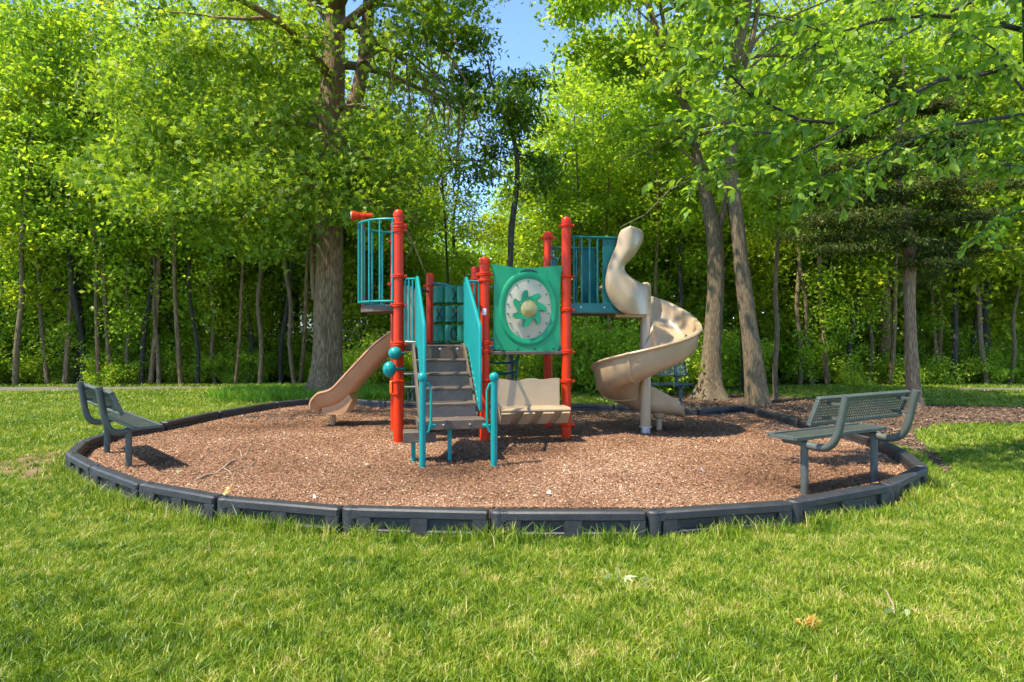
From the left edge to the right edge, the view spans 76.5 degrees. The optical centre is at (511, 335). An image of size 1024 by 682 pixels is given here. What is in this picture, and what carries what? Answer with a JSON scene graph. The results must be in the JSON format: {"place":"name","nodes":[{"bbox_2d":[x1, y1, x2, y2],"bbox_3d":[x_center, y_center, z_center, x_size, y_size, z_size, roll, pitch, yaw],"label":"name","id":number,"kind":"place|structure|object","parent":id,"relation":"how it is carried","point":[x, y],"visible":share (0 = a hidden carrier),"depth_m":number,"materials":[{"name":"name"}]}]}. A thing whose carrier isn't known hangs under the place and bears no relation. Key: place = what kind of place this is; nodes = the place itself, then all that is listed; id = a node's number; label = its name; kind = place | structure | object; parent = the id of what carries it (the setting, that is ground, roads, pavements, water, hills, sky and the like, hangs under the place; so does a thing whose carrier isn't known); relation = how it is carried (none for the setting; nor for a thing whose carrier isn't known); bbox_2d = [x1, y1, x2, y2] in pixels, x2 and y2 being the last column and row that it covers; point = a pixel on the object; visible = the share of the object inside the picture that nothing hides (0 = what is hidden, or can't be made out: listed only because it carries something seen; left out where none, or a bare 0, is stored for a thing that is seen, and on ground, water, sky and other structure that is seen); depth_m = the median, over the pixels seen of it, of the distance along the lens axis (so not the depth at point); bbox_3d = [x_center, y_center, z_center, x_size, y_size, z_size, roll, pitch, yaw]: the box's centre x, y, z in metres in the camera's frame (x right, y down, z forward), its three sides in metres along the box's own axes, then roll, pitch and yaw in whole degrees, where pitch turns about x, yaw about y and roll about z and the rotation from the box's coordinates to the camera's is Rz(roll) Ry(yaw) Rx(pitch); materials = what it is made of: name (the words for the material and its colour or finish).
{"place":"outdoors","nodes":[
{"label":"outdoors","id":0,"kind":"place"},
{"bbox_2d":[199,381,415,402],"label":"long grass","id":1,"kind":"structure","parent":0,"point":[263,393],"depth_m":14.98,"materials":[{"name":"green plant"}]},
{"bbox_2d":[0,376,1021,385],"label":"woodland floor","id":2,"kind":"structure","parent":0,"point":[264,381],"depth_m":20.31,"materials":[{"name":"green plant"}]},
{"bbox_2d":[2,350,73,383],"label":"shrub","id":3,"kind":"object","parent":2,"relation":"on","point":[39,366],"visible":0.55,"depth_m":20.20,"materials":[{"name":"green plant"}]},
{"bbox_2d":[0,70,99,383],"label":"sapling","id":4,"kind":"object","parent":2,"relation":"on","point":[40,312],"visible":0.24,"depth_m":19.62,"materials":[{"name":"green plant"}]},
{"bbox_2d":[0,178,133,373],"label":"understory tree","id":5,"kind":"object","parent":2,"relation":"on","point":[30,323],"visible":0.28,"depth_m":20.47,"materials":[{"name":"green plant"}]},
{"bbox_2d":[0,0,145,382],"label":"sapling","id":6,"kind":"object","parent":2,"relation":"on","point":[44,55],"visible":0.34,"depth_m":19.10,"materials":[{"name":"green plant"}]},
{"bbox_2d":[0,95,146,362],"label":"understory tree","id":7,"kind":"object","parent":2,"relation":"on","point":[9,259],"visible":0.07,"depth_m":20.39,"materials":[{"name":"green plant"}]},
{"bbox_2d":[0,0,152,383],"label":"sapling","id":8,"kind":"object","parent":2,"relation":"on","point":[67,347],"visible":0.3,"depth_m":19.49,"materials":[{"name":"green plant"}]},
{"bbox_2d":[16,77,147,383],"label":"sapling","id":9,"kind":"object","parent":2,"relation":"on","point":[69,237],"visible":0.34,"depth_m":19.02,"materials":[{"name":"green plant"}]},
{"bbox_2d":[0,0,184,382],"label":"woodland tree","id":10,"kind":"object","parent":2,"relation":"on","point":[33,250],"visible":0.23,"depth_m":19.40,"materials":[{"name":"green plant"}]},
{"bbox_2d":[6,44,178,383],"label":"sapling","id":11,"kind":"object","parent":2,"relation":"on","point":[107,345],"visible":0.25,"depth_m":19.38,"materials":[{"name":"green plant"}]},
{"bbox_2d":[67,344,149,384],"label":"shrub","id":12,"kind":"object","parent":2,"relation":"on","point":[117,368],"visible":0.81,"depth_m":19.80,"materials":[{"name":"green plant"}]},
{"bbox_2d":[56,90,182,382],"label":"sapling","id":13,"kind":"object","parent":2,"relation":"on","point":[100,251],"visible":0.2,"depth_m":19.37,"materials":[{"name":"green plant"}]},
{"bbox_2d":[45,312,205,382],"bbox_3d":[-12.017,0.384,21.670,4.788,2.333,4.184,0,0,-6],"label":"shrub","id":14,"kind":"object","parent":2,"relation":"on","point":[115,345],"visible":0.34,"depth_m":20.43,"materials":[{"name":"green plant"}]},
{"bbox_2d":[51,66,212,384],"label":"sapling","id":15,"kind":"object","parent":2,"relation":"on","point":[158,356],"visible":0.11,"depth_m":19.63,"materials":[{"name":"green plant"}]},
{"bbox_2d":[58,3,232,383],"bbox_3d":[-11.012,-4.353,20.249,5.075,11.831,5.127,0,0,25],"label":"sapling","id":16,"kind":"object","parent":2,"relation":"on","point":[144,336],"visible":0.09,"depth_m":19.57,"materials":[{"name":"green plant"}]},
{"bbox_2d":[74,174,219,381],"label":"understory tree","id":17,"kind":"object","parent":2,"relation":"on","point":[123,311],"visible":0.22,"depth_m":20.15,"materials":[{"name":"green plant"}]},
{"bbox_2d":[71,0,234,383],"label":"sapling","id":18,"kind":"object","parent":2,"relation":"on","point":[153,346],"visible":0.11,"depth_m":19.16,"materials":[{"name":"green plant"}]},
{"bbox_2d":[59,78,256,381],"bbox_3d":[-11.114,-3.632,21.323,6.263,10.368,6.138,0,0,-40],"label":"understory tree","id":19,"kind":"object","parent":2,"relation":"on","point":[130,279],"visible":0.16,"depth_m":19.91,"materials":[{"name":"green plant"}]},
{"bbox_2d":[77,16,238,383],"bbox_3d":[-10.276,-3.861,19.336,4.492,10.841,4.710,0,0,29],"label":"sapling","id":20,"kind":"object","parent":2,"relation":"on","point":[177,331],"visible":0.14,"depth_m":19.34,"materials":[{"name":"green plant"}]},
{"bbox_2d":[117,64,241,384],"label":"sapling","id":21,"kind":"object","parent":2,"relation":"on","point":[197,346],"visible":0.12,"depth_m":19.81,"materials":[{"name":"green plant"}]},
{"bbox_2d":[140,62,268,382],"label":"sapling","id":22,"kind":"object","parent":2,"relation":"on","point":[214,379],"visible":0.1,"depth_m":19.81,"materials":[{"name":"green plant"}]},
{"bbox_2d":[166,347,244,382],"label":"shrub","id":23,"kind":"object","parent":2,"relation":"on","point":[204,376],"visible":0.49,"depth_m":20.30,"materials":[{"name":"green plant"}]},
{"bbox_2d":[171,234,283,366],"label":"understory tree","id":24,"kind":"object","parent":2,"relation":"on","point":[251,285],"visible":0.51,"depth_m":20.46,"materials":[{"name":"green plant"}]},
{"bbox_2d":[172,106,300,383],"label":"sapling","id":25,"kind":"object","parent":2,"relation":"on","point":[228,273],"visible":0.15,"depth_m":19.67,"materials":[{"name":"green plant"}]},
{"bbox_2d":[208,343,287,382],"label":"shrub","id":26,"kind":"object","parent":2,"relation":"on","point":[244,366],"visible":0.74,"depth_m":20.30,"materials":[{"name":"green plant"}]},
{"bbox_2d":[179,7,323,383],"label":"sapling","id":27,"kind":"object","parent":2,"relation":"on","point":[261,344],"visible":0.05,"depth_m":19.86,"materials":[{"name":"green plant"}]},
{"bbox_2d":[182,93,345,337],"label":"understory tree","id":28,"kind":"object","parent":2,"relation":"on","point":[278,270],"visible":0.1,"depth_m":21.48,"materials":[{"name":"green plant"}]},
{"bbox_2d":[232,314,312,379],"bbox_3d":[-7.583,0.439,22.558,3.124,2.278,4.071,0,0,36],"label":"shrub","id":29,"kind":"object","parent":2,"relation":"on","point":[297,354],"visible":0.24,"depth_m":21.68,"materials":[{"name":"green plant"}]},
{"bbox_2d":[192,26,357,383],"bbox_3d":[-6.892,-4.142,19.666,4.913,11.413,4.992,0,0,12],"label":"sapling","id":30,"kind":"object","parent":2,"relation":"on","point":[289,342],"visible":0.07,"depth_m":19.76,"materials":[{"name":"green plant"}]},
{"bbox_2d":[192,16,372,383],"bbox_3d":[-6.306,-4.002,20.058,4.834,11.126,4.610,0,0,26],"label":"sapling","id":31,"kind":"object","parent":2,"relation":"on","point":[302,359],"visible":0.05,"depth_m":20.21,"materials":[{"name":"green plant"}]},
{"bbox_2d":[215,8,354,382],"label":"sapling","id":32,"kind":"object","parent":2,"relation":"on","point":[281,346],"visible":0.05,"depth_m":20.38,"materials":[{"name":"green plant"}]},
{"bbox_2d":[276,136,437,358],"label":"understory tree","id":33,"kind":"object","parent":2,"relation":"on","point":[348,313],"visible":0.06,"depth_m":21.15,"materials":[{"name":"green plant"}]},
{"bbox_2d":[309,92,431,356],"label":"sapling","id":34,"kind":"object","parent":2,"relation":"on","point":[346,261],"visible":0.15,"depth_m":20.43,"materials":[{"name":"green plant"}]},
{"bbox_2d":[295,130,472,344],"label":"understory tree","id":35,"kind":"object","parent":2,"relation":"on","point":[438,259],"visible":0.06,"depth_m":22.43,"materials":[{"name":"green plant"}]},
{"bbox_2d":[345,27,484,355],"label":"sapling","id":36,"kind":"object","parent":2,"relation":"on","point":[408,113],"visible":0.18,"depth_m":20.96,"materials":[{"name":"green plant"}]},
{"bbox_2d":[383,103,508,341],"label":"sapling","id":37,"kind":"object","parent":2,"relation":"on","point":[444,227],"visible":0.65,"depth_m":20.03,"materials":[{"name":"green plant"}]},
{"bbox_2d":[414,106,521,304],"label":"woodland tree","id":38,"kind":"object","parent":2,"relation":"on","point":[475,212],"visible":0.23,"depth_m":26.27,"materials":[{"name":"green plant"}]},
{"bbox_2d":[473,217,542,323],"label":"understory tree","id":39,"kind":"object","parent":2,"relation":"on","point":[502,260],"visible":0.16,"depth_m":25.67,"materials":[{"name":"green plant"}]},
{"bbox_2d":[26,118,1021,344],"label":"woods","id":40,"kind":"object","parent":2,"relation":"on","point":[478,248],"visible":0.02,"depth_m":46.12,"materials":[{"name":"green plant"}]},
{"bbox_2d":[494,75,635,325],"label":"sapling","id":41,"kind":"object","parent":2,"relation":"on","point":[586,96],"visible":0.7,"depth_m":19.44,"materials":[{"name":"green plant"}]},
{"bbox_2d":[514,147,642,344],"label":"understory tree","id":42,"kind":"object","parent":2,"relation":"on","point":[557,214],"visible":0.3,"depth_m":20.47,"materials":[{"name":"green plant"}]},
{"bbox_2d":[493,20,683,327],"bbox_3d":[3.089,-4.712,23.678,7.429,12.551,7.581,0,0,-44],"label":"understory tree","id":43,"kind":"object","parent":2,"relation":"on","point":[533,215],"visible":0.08,"depth_m":23.10,"materials":[{"name":"green plant"}]},
{"bbox_2d":[552,65,678,330],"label":"sapling","id":44,"kind":"object","parent":2,"relation":"on","point":[606,178],"visible":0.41,"depth_m":19.79,"materials":[{"name":"green plant"}]},
{"bbox_2d":[530,2,711,207],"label":"woodland tree","id":45,"kind":"object","parent":2,"relation":"on","point":[638,19],"visible":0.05,"depth_m":23.52,"materials":[{"name":"green plant"}]},
{"bbox_2d":[564,72,706,296],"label":"sapling","id":46,"kind":"object","parent":2,"relation":"on","point":[650,223],"visible":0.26,"depth_m":19.45,"materials":[{"name":"green plant"}]},
{"bbox_2d":[588,107,739,338],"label":"understory tree","id":47,"kind":"object","parent":2,"relation":"on","point":[686,235],"visible":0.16,"depth_m":20.95,"materials":[{"name":"green plant"}]},
{"bbox_2d":[619,189,730,339],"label":"understory tree","id":48,"kind":"object","parent":2,"relation":"on","point":[692,263],"visible":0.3,"depth_m":20.37,"materials":[{"name":"green plant"}]},
{"bbox_2d":[599,0,768,308],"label":"sapling","id":49,"kind":"object","parent":2,"relation":"on","point":[681,201],"visible":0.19,"depth_m":19.89,"materials":[{"name":"green plant"}]},
{"bbox_2d":[671,82,839,364],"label":"understory tree","id":50,"kind":"object","parent":2,"relation":"on","point":[730,280],"visible":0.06,"depth_m":21.06,"materials":[{"name":"green plant"}]},
{"bbox_2d":[722,227,815,358],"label":"understory tree","id":51,"kind":"object","parent":2,"relation":"on","point":[764,278],"visible":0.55,"depth_m":20.11,"materials":[{"name":"green plant"}]},
{"bbox_2d":[717,0,872,385],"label":"sapling","id":52,"kind":"object","parent":2,"relation":"on","point":[798,324],"visible":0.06,"depth_m":19.51,"materials":[{"name":"green plant"}]},
{"bbox_2d":[758,316,861,383],"bbox_3d":[8.654,0.492,20.352,2.968,2.164,3.867,0,0,-31],"label":"shrub","id":53,"kind":"object","parent":2,"relation":"on","point":[792,368],"visible":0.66,"depth_m":19.58,"materials":[{"name":"green plant"}]},
{"bbox_2d":[738,0,919,384],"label":"sapling","id":54,"kind":"object","parent":2,"relation":"on","point":[825,362],"visible":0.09,"depth_m":19.41,"materials":[{"name":"green plant"}]},
{"bbox_2d":[765,183,903,364],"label":"understory tree","id":55,"kind":"object","parent":2,"relation":"on","point":[834,309],"visible":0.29,"depth_m":19.45,"materials":[{"name":"green plant"}]},
{"bbox_2d":[788,339,881,384],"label":"shrub","id":56,"kind":"object","parent":2,"relation":"on","point":[838,365],"visible":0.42,"depth_m":19.66,"materials":[{"name":"green plant"}]},
{"bbox_2d":[762,126,932,358],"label":"understory tree","id":57,"kind":"object","parent":2,"relation":"on","point":[866,284],"visible":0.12,"depth_m":19.48,"materials":[{"name":"green plant"}]},
{"bbox_2d":[793,6,960,374],"bbox_3d":[10.465,-3.941,19.309,4.767,10.999,4.718,0,0,35],"label":"sapling","id":58,"kind":"object","parent":2,"relation":"on","point":[869,147],"visible":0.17,"depth_m":18.59,"materials":[{"name":"green plant"}]},
{"bbox_2d":[746,0,1023,382],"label":"woodland tree","id":59,"kind":"object","parent":2,"relation":"on","point":[888,289],"visible":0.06,"depth_m":19.17,"materials":[{"name":"green plant"}]},
{"bbox_2d":[828,2,978,384],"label":"sapling","id":60,"kind":"object","parent":2,"relation":"on","point":[895,284],"visible":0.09,"depth_m":18.94,"materials":[{"name":"green plant"}]},
{"bbox_2d":[874,207,976,359],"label":"understory tree","id":61,"kind":"object","parent":2,"relation":"on","point":[930,323],"visible":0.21,"depth_m":20.50,"materials":[{"name":"green plant"}]},
{"bbox_2d":[879,350,975,384],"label":"shrub","id":62,"kind":"object","parent":2,"relation":"on","point":[944,375],"visible":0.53,"depth_m":19.66,"materials":[{"name":"green plant"}]},
{"bbox_2d":[867,0,1023,382],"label":"woodland tree","id":63,"kind":"object","parent":2,"relation":"on","point":[1019,104],"visible":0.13,"depth_m":19.00,"materials":[{"name":"green plant"}]},
{"bbox_2d":[888,2,1023,384],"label":"sapling","id":64,"kind":"object","parent":2,"relation":"on","point":[955,328],"visible":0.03,"depth_m":19.36,"materials":[{"name":"green plant"}]},
{"bbox_2d":[904,321,1022,382],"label":"shrub","id":65,"kind":"object","parent":2,"relation":"on","point":[963,348],"visible":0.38,"depth_m":20.35,"materials":[{"name":"green plant"}]},
{"bbox_2d":[906,6,1023,382],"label":"sapling","id":66,"kind":"object","parent":2,"relation":"on","point":[1013,132],"visible":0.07,"depth_m":19.08,"materials":[{"name":"green plant"}]},
{"bbox_2d":[915,1,1023,383],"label":"sapling","id":67,"kind":"object","parent":2,"relation":"on","point":[985,374],"visible":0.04,"depth_m":19.16,"materials":[{"name":"green plant"}]},
{"bbox_2d":[943,341,1022,383],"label":"shrub","id":68,"kind":"object","parent":2,"relation":"on","point":[995,375],"visible":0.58,"depth_m":19.97,"materials":[{"name":"green plant"}]},
{"bbox_2d":[943,108,1023,374],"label":"understory tree","id":69,"kind":"object","parent":2,"relation":"on","point":[1004,329],"visible":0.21,"depth_m":20.74,"materials":[{"name":"green plant"}]},
{"bbox_2d":[8,0,1013,318],"label":"sky","id":70,"kind":"structure","parent":0,"point":[518,22],"materials":[{"name":"blue"}]},
{"bbox_2d":[0,382,1023,681],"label":"ground","id":71,"kind":"structure","parent":0,"point":[516,601],"depth_m":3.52,"materials":[{"name":"green plant"}]},
{"bbox_2d":[0,0,109,385],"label":"sapling","id":72,"kind":"object","parent":71,"relation":"on","point":[20,313],"visible":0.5,"depth_m":18.62,"materials":[{"name":"green plant"}]},
{"bbox_2d":[90,464,146,502],"bbox_3d":[-3.743,1.435,6.165,1.210,0.291,0.122,0,0,40],"label":"border timber","id":73,"kind":"object","parent":71,"relation":"on","point":[113,478],"visible":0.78,"depth_m":6.08,"materials":[{"name":"black plastic"}]},
{"bbox_2d":[139,481,223,520],"bbox_3d":[-2.829,1.435,5.529,1.014,0.291,0.122,0,0,28],"label":"border timber","id":74,"kind":"object","parent":71,"relation":"on","point":[182,496],"visible":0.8,"depth_m":5.45,"materials":[{"name":"black plastic"}]},
{"bbox_2d":[217,495,343,533],"bbox_3d":[-1.837,1.435,5.121,1.128,0.291,0.122,0,0,17],"label":"border timber","id":75,"kind":"object","parent":71,"relation":"on","point":[309,511],"visible":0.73,"depth_m":5.06,"materials":[{"name":"black plastic"}]},
{"bbox_2d":[43,0,532,391],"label":"oak tree","id":76,"kind":"object","parent":71,"relation":"on","point":[329,176],"visible":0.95,"depth_m":14.08,"materials":[{"name":"green plant"}]},
{"bbox_2d":[343,328,417,386],"bbox_3d":[-3.651,0.679,18.575,2.417,1.763,3.150,0,0,-4],"label":"shrub","id":77,"kind":"object","parent":71,"relation":"on","point":[377,376],"visible":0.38,"depth_m":17.92,"materials":[{"name":"green plant"}]},
{"bbox_2d":[342,505,489,537],"bbox_3d":[-0.731,1.435,4.907,1.122,0.291,0.122,0,0,5],"label":"border timber","id":78,"kind":"object","parent":71,"relation":"on","point":[420,520],"visible":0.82,"depth_m":4.86,"materials":[{"name":"black plastic"}]},
{"bbox_2d":[84,405,905,517],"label":"wood chip mulch","id":79,"kind":"object","parent":71,"relation":"on","point":[374,418],"visible":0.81,"depth_m":7.39,"materials":[{"name":"brown wood"}]},
{"bbox_2d":[76,381,162,467],"bbox_3d":[-4.583,1.030,7.489,0.564,0.980,1.840,0,0,-42],"label":"park bench","id":80,"kind":"object","parent":79,"relation":"on","point":[106,401],"visible":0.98,"depth_m":7.09,"materials":[{"name":"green metal"}]},
{"bbox_2d":[309,209,702,467],"bbox_3d":[-0.196,-0.115,8.949,5.924,3.269,3.874,0,0,0],"label":"play structure","id":81,"kind":"object","parent":79,"relation":"on","point":[531,315],"visible":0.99,"depth_m":8.97,"materials":[{"name":"red paint"}]},
{"bbox_2d":[767,389,919,495],"bbox_3d":[3.131,0.994,6.040,1.400,0.993,0.703,0,0,-30],"label":"park bench","id":82,"kind":"object","parent":79,"relation":"on","point":[838,430],"visible":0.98,"depth_m":5.98,"materials":[{"name":"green metal"}]},
{"bbox_2d":[416,12,577,379],"bbox_3d":[-0.195,-2.678,14.669,3.301,8.457,3.140,0,0,36],"label":"slender tree","id":83,"kind":"object","parent":71,"relation":"on","point":[512,116],"visible":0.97,"depth_m":14.41,"materials":[{"name":"green plant"}]},
{"bbox_2d":[36,426,959,550],"bbox_3d":[-0.427,1.410,8.780,10.895,0.181,8.632,0,0,13],"label":"tall grass fringe","id":84,"kind":"object","parent":71,"relation":"on","point":[111,497],"depth_m":5.00,"materials":[{"name":"green plant"}]},
{"bbox_2d":[490,508,645,538],"bbox_3d":[0.414,1.435,4.856,1.158,0.291,0.122,0,0,0],"label":"border timber","id":85,"kind":"object","parent":71,"relation":"on","point":[568,520],"visible":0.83,"depth_m":4.80,"materials":[{"name":"black plastic"}]},
{"bbox_2d":[535,319,639,392],"bbox_3d":[2.071,0.552,17.773,3.554,1.982,4.066,0,0,33],"label":"shrub","id":86,"kind":"object","parent":71,"relation":"on","point":[556,362],"visible":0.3,"depth_m":16.44,"materials":[{"name":"green plant"}]},
{"bbox_2d":[554,316,687,393],"bbox_3d":[2.591,0.427,16.888,4.116,2.304,3.159,0,0,28],"label":"shrub","id":87,"kind":"object","parent":71,"relation":"on","point":[587,340],"visible":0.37,"depth_m":16.33,"materials":[{"name":"green plant"}]},
{"bbox_2d":[584,326,726,394],"bbox_3d":[3.558,0.649,16.922,3.973,1.897,3.527,0,0,29],"label":"shrub","id":88,"kind":"object","parent":71,"relation":"on","point":[662,388],"visible":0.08,"depth_m":16.14,"materials":[{"name":"green plant"}]},
{"bbox_2d":[532,0,892,399],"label":"maple tree","id":89,"kind":"object","parent":71,"relation":"on","point":[709,385],"visible":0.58,"depth_m":15.24,"materials":[{"name":"green plant"}]},
{"bbox_2d":[645,500,791,537],"bbox_3d":[1.591,1.435,4.995,1.214,0.291,0.122,0,0,-13],"label":"border timber","id":90,"kind":"object","parent":71,"relation":"on","point":[683,520],"visible":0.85,"depth_m":4.94,"materials":[{"name":"black plastic"}]},
{"bbox_2d":[659,104,821,390],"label":"young tree","id":91,"kind":"object","parent":71,"relation":"on","point":[696,218],"visible":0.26,"depth_m":17.11,"materials":[{"name":"green plant"}]},
{"bbox_2d":[699,326,785,389],"bbox_3d":[6.063,0.624,18.481,2.579,1.880,3.360,0,0,-4],"label":"shrub","id":92,"kind":"object","parent":71,"relation":"on","point":[729,349],"visible":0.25,"depth_m":17.68,"materials":[{"name":"green plant"}]},
{"bbox_2d":[641,0,1023,258],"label":"overhanging tree","id":93,"kind":"object","parent":71,"relation":"on","point":[859,70],"visible":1,"depth_m":7.02,"materials":[{"name":"green plant"}]},
{"bbox_2d":[786,483,888,525],"bbox_3d":[2.731,1.435,5.429,1.233,0.291,0.122,0,0,-29],"label":"border timber","id":94,"kind":"object","parent":71,"relation":"on","point":[870,494],"visible":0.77,"depth_m":5.37,"materials":[{"name":"black plastic"}]},
{"bbox_2d":[880,466,927,506],"bbox_3d":[3.685,1.435,6.109,1.116,0.291,0.122,0,0,-43],"label":"border timber","id":95,"kind":"object","parent":71,"relation":"on","point":[898,484],"visible":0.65,"depth_m":6.03,"materials":[{"name":"black plastic"}]},
{"bbox_2d":[832,59,1023,361],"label":"understory tree","id":96,"kind":"object","parent":71,"relation":"on","point":[974,282],"visible":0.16,"depth_m":19.27,"materials":[{"name":"green plant"}]},
{"bbox_2d":[667,393,1023,472],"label":"mulch ground","id":97,"kind":"structure","parent":0,"point":[937,459],"depth_m":12.28,"materials":[{"name":"brown wood"}]},
{"bbox_2d":[590,0,915,404],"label":"maple tree","id":98,"kind":"object","parent":97,"relation":"on","point":[756,387],"visible":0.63,"depth_m":14.10,"materials":[{"name":"green plant"}]},
{"bbox_2d":[719,128,840,400],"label":"young tree","id":99,"kind":"object","parent":97,"relation":"on","point":[772,223],"visible":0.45,"depth_m":14.81,"materials":[{"name":"green plant"}]},
{"bbox_2d":[763,54,1023,406],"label":"cedar tree","id":100,"kind":"object","parent":97,"relation":"on","point":[909,241],"visible":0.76,"depth_m":13.04,"materials":[{"name":"green plant"}]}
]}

